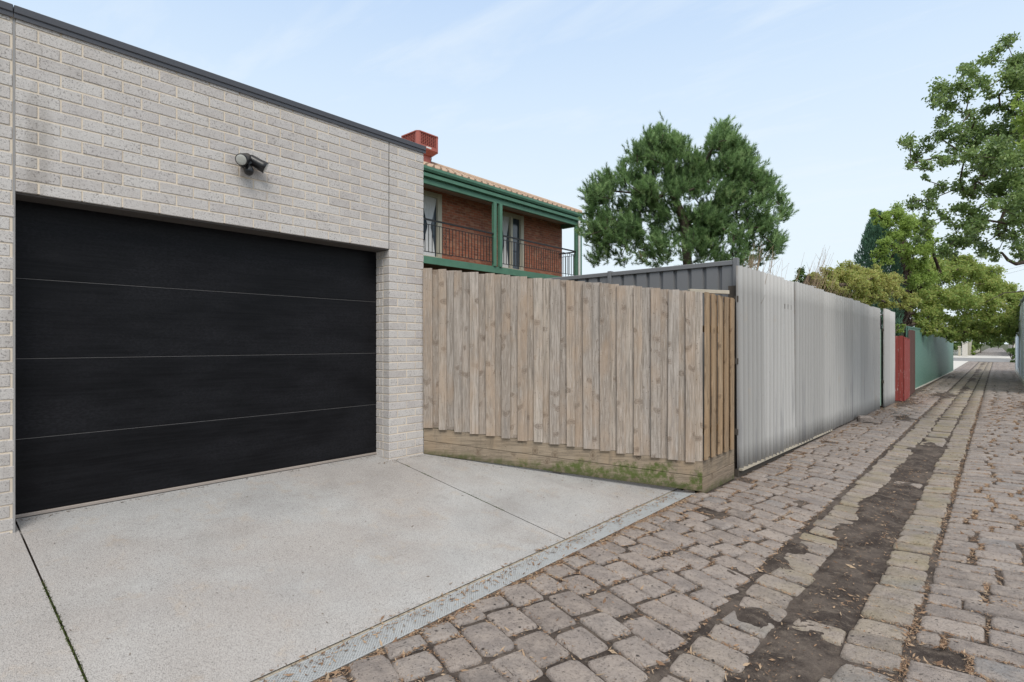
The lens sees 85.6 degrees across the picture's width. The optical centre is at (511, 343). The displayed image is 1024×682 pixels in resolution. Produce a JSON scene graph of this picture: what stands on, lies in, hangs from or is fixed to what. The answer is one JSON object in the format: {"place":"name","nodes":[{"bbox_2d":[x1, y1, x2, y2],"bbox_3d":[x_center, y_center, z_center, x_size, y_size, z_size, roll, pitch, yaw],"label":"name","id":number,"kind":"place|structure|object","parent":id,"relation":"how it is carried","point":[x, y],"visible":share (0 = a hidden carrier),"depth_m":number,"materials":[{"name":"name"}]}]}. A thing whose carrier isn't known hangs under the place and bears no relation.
{"place":"outdoors","nodes":[
{"label":"outdoors","id":0,"kind":"place"},
{"bbox_2d":[0,436,696,681],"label":"concrete driveway","id":1,"kind":"structure","parent":0,"point":[126,577],"depth_m":3.65,"materials":[{"name":"grey concrete"}]},
{"bbox_2d":[0,0,425,538],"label":"garage","id":2,"kind":"structure","parent":1,"relation":"on","point":[186,301],"depth_m":4.54,"materials":[{"name":"brick"}]},
{"bbox_2d":[15,200,376,513],"bbox_3d":[-2.490,0.044,4.942,0.045,2.284,3.113,0,0,41],"label":"garage door","id":3,"kind":"structure","parent":2,"relation":"in","point":[150,355],"depth_m":4.57,"materials":[{"name":"black metal"}]},
{"bbox_2d":[235,153,268,175],"bbox_3d":[-2.225,-1.529,4.726,0.167,0.196,0.288,0,0,41],"label":"security light","id":4,"kind":"object","parent":2,"relation":"attached to","point":[246,161],"visible":1,"depth_m":4.71,"materials":[{"name":"black plastic"}]},
{"bbox_2d":[41,464,503,681],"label":"moss","id":5,"kind":"object","parent":1,"relation":"on","point":[60,621],"visible":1,"depth_m":2.84,"materials":[{"name":"green plant"}]},
{"bbox_2d":[250,491,691,681],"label":"trench drain","id":6,"kind":"object","parent":1,"relation":"in","point":[342,658],"visible":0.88,"depth_m":3.34,"materials":[{"name":"galvanised steel"},{"name":"concrete"}]},
{"bbox_2d":[423,268,734,492],"bbox_3d":[0.826,0.456,6.104,3.640,2.600,0.739,0,0,-3],"label":"paling fence","id":7,"kind":"object","parent":1,"relation":"on","point":[598,379],"visible":0.99,"depth_m":6.01,"materials":[{"name":"brown wood"}]},
{"bbox_2d":[688,289,728,293],"bbox_3d":[2.158,-0.566,6.066,0.520,0.040,0.044,0,0,-19],"label":"timber offcut","id":8,"kind":"object","parent":7,"relation":"on","point":[714,291],"visible":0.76,"depth_m":6.06,"materials":[{"name":"beige wood"}]},
{"bbox_2d":[2,0,1023,343],"label":"sky","id":9,"kind":"structure","parent":0,"point":[534,97],"materials":[{"name":"blue"}]},
{"bbox_2d":[322,361,1023,681],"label":"lane paving","id":10,"kind":"structure","parent":0,"point":[490,639],"depth_m":3.75,"materials":[{"name":"grey stone"}]},
{"bbox_2d":[245,382,1023,681],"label":"leaf litter","id":11,"kind":"object","parent":10,"relation":"on","point":[941,646],"visible":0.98,"depth_m":3.94,"materials":[{"name":"brown plant"}]},
{"bbox_2d":[723,266,879,476],"bbox_3d":[5.673,0.383,9.949,0.212,2.634,9.508,0,0,42],"label":"corrugated fence","id":12,"kind":"object","parent":10,"relation":"on","point":[806,364],"visible":0.99,"depth_m":8.23,"materials":[{"name":"metal"}]},
{"bbox_2d":[857,415,872,422],"bbox_3d":[7.185,1.550,11.259,0.260,0.140,0.200,0,0,21],"label":"stone block","id":13,"kind":"object","parent":10,"relation":"on","point":[864,419],"depth_m":11.18,"materials":[{"name":"grey stone"}]},
{"bbox_2d":[1003,90,1023,149],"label":"young tree","id":14,"kind":"object","parent":10,"relation":"on","point":[1017,118],"visible":0.99,"depth_m":7.92,"materials":[{"name":"green plant"}]},
{"bbox_2d":[330,361,1023,681],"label":"lane dirt","id":15,"kind":"structure","parent":0,"point":[807,665],"depth_m":3.65,"materials":[{"name":"brown soil"}]},
{"bbox_2d":[880,314,882,405],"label":"fence post","id":16,"kind":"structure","parent":15,"relation":"on","point":[881,367],"depth_m":13.96,"materials":[{"name":"green paint"}]},
{"bbox_2d":[882,309,894,406],"bbox_3d":[9.781,0.415,14.412,0.157,2.570,1.461,0,0,43],"label":"corrugated screen","id":17,"kind":"object","parent":15,"relation":"on","point":[888,330],"visible":1,"depth_m":14.20,"materials":[{"name":"metal"}]},
{"bbox_2d":[895,336,909,401],"bbox_3d":[10.883,0.690,15.516,2.026,1.820,0.754,0,0,-23],"label":"red fence","id":18,"kind":"object","parent":15,"relation":"on","point":[902,368],"visible":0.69,"depth_m":15.07,"materials":[{"name":"paint"}]},
{"bbox_2d":[908,329,914,394],"bbox_3d":[12.326,0.583,17.090,0.076,1.994,1.947,0,0,40],"label":"brown fence","id":19,"kind":"object","parent":15,"relation":"on","point":[911,335],"visible":0.84,"depth_m":17.16,"materials":[{"name":"red wood"}]},
{"bbox_2d":[906,326,952,388],"bbox_3d":[19.170,0.545,24.956,0.080,2.210,19.050,0,0,42],"label":"green fence","id":20,"kind":"object","parent":15,"relation":"on","point":[933,358],"visible":0.64,"depth_m":22.93,"materials":[{"name":"metal"}]},
{"bbox_2d":[1015,296,1023,384],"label":"fence","id":21,"kind":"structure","parent":15,"relation":"on","point":[1019,355],"depth_m":24.55,"materials":[{"name":"paint"}]},
{"bbox_2d":[1018,333,1018,367],"bbox_3d":[24.490,0.350,26.736,0.011,1.700,2.700,0,0,41],"label":"roller door","id":22,"kind":"structure","parent":21,"relation":"in","point":[1018,333],"depth_m":26.54,"materials":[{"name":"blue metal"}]},
{"bbox_2d":[677,344,1009,492],"bbox_3d":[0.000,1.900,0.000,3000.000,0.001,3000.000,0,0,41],"label":"ground","id":23,"kind":"structure","parent":0,"point":[1003,346],"depth_m":246.65,"materials":[{"name":"soil"}]},
{"bbox_2d":[953,319,976,349],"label":"street tree","id":24,"kind":"object","parent":23,"relation":"on","point":[956,344],"visible":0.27,"depth_m":71.75,"materials":[{"name":"green plant"}]},
{"bbox_2d":[971,345,975,355],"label":"garden shrub","id":25,"kind":"object","parent":23,"relation":"on","point":[973,348],"visible":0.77,"depth_m":80.98,"materials":[{"name":"green plant"}]},
{"bbox_2d":[968,341,979,354],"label":"side wall","id":26,"kind":"structure","parent":23,"relation":"on","point":[969,348],"depth_m":79.47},
{"bbox_2d":[1001,334,1014,362],"bbox_3d":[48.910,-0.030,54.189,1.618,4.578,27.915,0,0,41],"label":"street tree","id":27,"kind":"object","parent":23,"relation":"on","point":[1011,351],"visible":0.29,"depth_m":52.11,"materials":[{"name":"green plant"}]},
{"bbox_2d":[953,361,967,369],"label":"side pavement","id":28,"kind":"structure","parent":0,"point":[956,364],"depth_m":43.40,"materials":[{"name":"grey concrete"}]},
{"bbox_2d":[953,358,1014,361],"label":"cross street","id":29,"kind":"structure","parent":0,"point":[982,359],"depth_m":55.09,"materials":[{"name":"grey asphalt"}]},
{"bbox_2d":[953,355,1014,358],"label":"pavement","id":30,"kind":"structure","parent":0,"point":[996,357],"depth_m":60.89,"materials":[{"name":"grey concrete"}]},
{"bbox_2d":[958,346,960,355],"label":"gate post","id":31,"kind":"object","parent":30,"relation":"on","point":[959,350],"visible":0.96,"depth_m":67.91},
{"bbox_2d":[962,342,967,355],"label":"gate pillar","id":32,"kind":"structure","parent":30,"relation":"on","point":[964,349],"depth_m":65.81,"materials":[{"name":"white paint"}]},
{"bbox_2d":[974,348,1009,355],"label":"lane","id":33,"kind":"structure","parent":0,"point":[995,352],"depth_m":95.55,"materials":[{"name":"grey asphalt"}]},
{"bbox_2d":[971,334,993,352],"bbox_3d":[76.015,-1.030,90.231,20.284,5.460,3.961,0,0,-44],"label":"street tree","id":34,"kind":"object","parent":33,"relation":"on","point":[990,341],"visible":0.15,"depth_m":89.87,"materials":[{"name":"green plant"}]},
{"bbox_2d":[990,327,1005,348],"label":"street tree","id":35,"kind":"object","parent":33,"relation":"on","point":[998,344],"visible":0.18,"depth_m":154.05,"materials":[{"name":"green plant"}]},
{"label":"garden ground","id":36,"kind":"structure","parent":0,"visible":0},
{"bbox_2d":[423,161,583,278],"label":"brick house","id":37,"kind":"structure","parent":36,"relation":"on","point":[473,223],"depth_m":18.67,"materials":[{"name":"red brick"}]},
{"bbox_2d":[401,130,437,163],"bbox_3d":[-3.512,-7.045,21.067,1.080,1.750,1.080,0,0,41],"label":"evaporative cooler","id":38,"kind":"object","parent":37,"relation":"on","point":[429,141],"visible":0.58,"depth_m":20.76,"materials":[{"name":"red plastic"}]},
{"bbox_2d":[423,190,441,257],"bbox_3d":[-2.822,-3.630,16.984,0.130,2.180,1.680,0,0,41],"label":"balcony door","id":39,"kind":"structure","parent":37,"relation":"in","point":[432,203],"depth_m":17.36,"materials":[{"name":"white glass"}]},
{"bbox_2d":[502,211,523,270],"bbox_3d":[-0.051,-3.630,20.134,0.130,2.180,1.370,0,0,41],"label":"balcony door","id":40,"kind":"structure","parent":37,"relation":"in","point":[512,224],"depth_m":20.20,"materials":[{"name":"white glass"}]},
{"bbox_2d":[545,258,739,457],"bbox_3d":[-0.554,0.270,9.818,8.960,2.660,0.080,0,0,41],"label":"steel fence","id":41,"kind":"object","parent":36,"relation":"on","point":[719,275],"visible":0.16,"depth_m":7.30,"materials":[{"name":"grey metal"}]},
{"bbox_2d":[575,109,799,269],"bbox_3d":[5.120,-2.583,16.087,6.820,8.475,3.006,0,0,1],"label":"pine tree","id":42,"kind":"object","parent":36,"relation":"on","point":[736,161],"visible":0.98,"depth_m":15.78,"materials":[{"name":"green plant"}]},
{"bbox_2d":[744,241,776,302],"bbox_3d":[3.310,0.099,7.517,0.793,3.005,1.113,0,0,71],"label":"dry shrub","id":43,"kind":"object","parent":36,"relation":"on","point":[751,262],"visible":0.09,"depth_m":7.53,"materials":[{"name":"brown plant"}]},
{"bbox_2d":[771,252,804,279],"bbox_3d":[5.025,-0.179,10.624,0.624,3.565,3.644,0,0,37],"label":"dry reed","id":44,"kind":"object","parent":36,"relation":"on","point":[786,271],"visible":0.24,"depth_m":11.43,"materials":[{"name":"beige plant"}]},
{"bbox_2d":[789,265,806,282],"bbox_3d":[5.632,-0.088,11.466,0.450,3.415,3.895,0,0,40],"label":"shrub","id":45,"kind":"object","parent":36,"relation":"on","point":[800,277],"visible":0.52,"depth_m":12.55,"materials":[{"name":"green plant"}]},
{"bbox_2d":[804,247,852,296],"bbox_3d":[6.124,-0.344,11.539,4.071,3.896,1.207,0,0,-44],"label":"dry bush","id":46,"kind":"object","parent":36,"relation":"on","point":[819,275],"visible":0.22,"depth_m":12.21,"materials":[{"name":"plant"}]},
{"bbox_2d":[802,259,921,312],"bbox_3d":[9.395,-0.333,14.659,8.718,3.906,0.998,0,0,-39],"label":"hedge","id":47,"kind":"object","parent":36,"relation":"on","point":[866,285],"visible":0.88,"depth_m":14.54,"materials":[{"name":"green plant"}]},
{"bbox_2d":[851,210,906,336],"bbox_3d":[12.485,-1.483,18.923,1.806,6.206,1.818,0,0,41],"label":"cypress","id":48,"kind":"object","parent":36,"relation":"on","point":[872,234],"visible":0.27,"depth_m":18.64,"materials":[{"name":"green plant"}]},
{"bbox_2d":[895,323,905,333],"bbox_3d":[11.481,0.495,16.611,0.354,2.249,2.931,0,0,41],"label":"leafy plant","id":49,"kind":"object","parent":36,"relation":"on","point":[898,330],"visible":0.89,"depth_m":17.53,"materials":[{"name":"green plant"}]},
{"bbox_2d":[869,200,946,337],"bbox_3d":[13.354,-1.394,18.544,1.905,6.331,5.719,0,0,41],"label":"bushy tree","id":50,"kind":"object","parent":36,"relation":"on","point":[908,227],"visible":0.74,"depth_m":17.58,"materials":[{"name":"green plant"}]},
{"bbox_2d":[896,31,1023,301],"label":"leafy tree","id":51,"kind":"object","parent":36,"relation":"on","point":[997,154],"visible":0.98,"depth_m":8.86,"materials":[{"name":"green plant"}]},
{"bbox_2d":[901,252,1023,344],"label":"spreading tree","id":52,"kind":"object","parent":36,"relation":"on","point":[965,272],"visible":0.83,"depth_m":23.56,"materials":[{"name":"green plant"}]}
]}

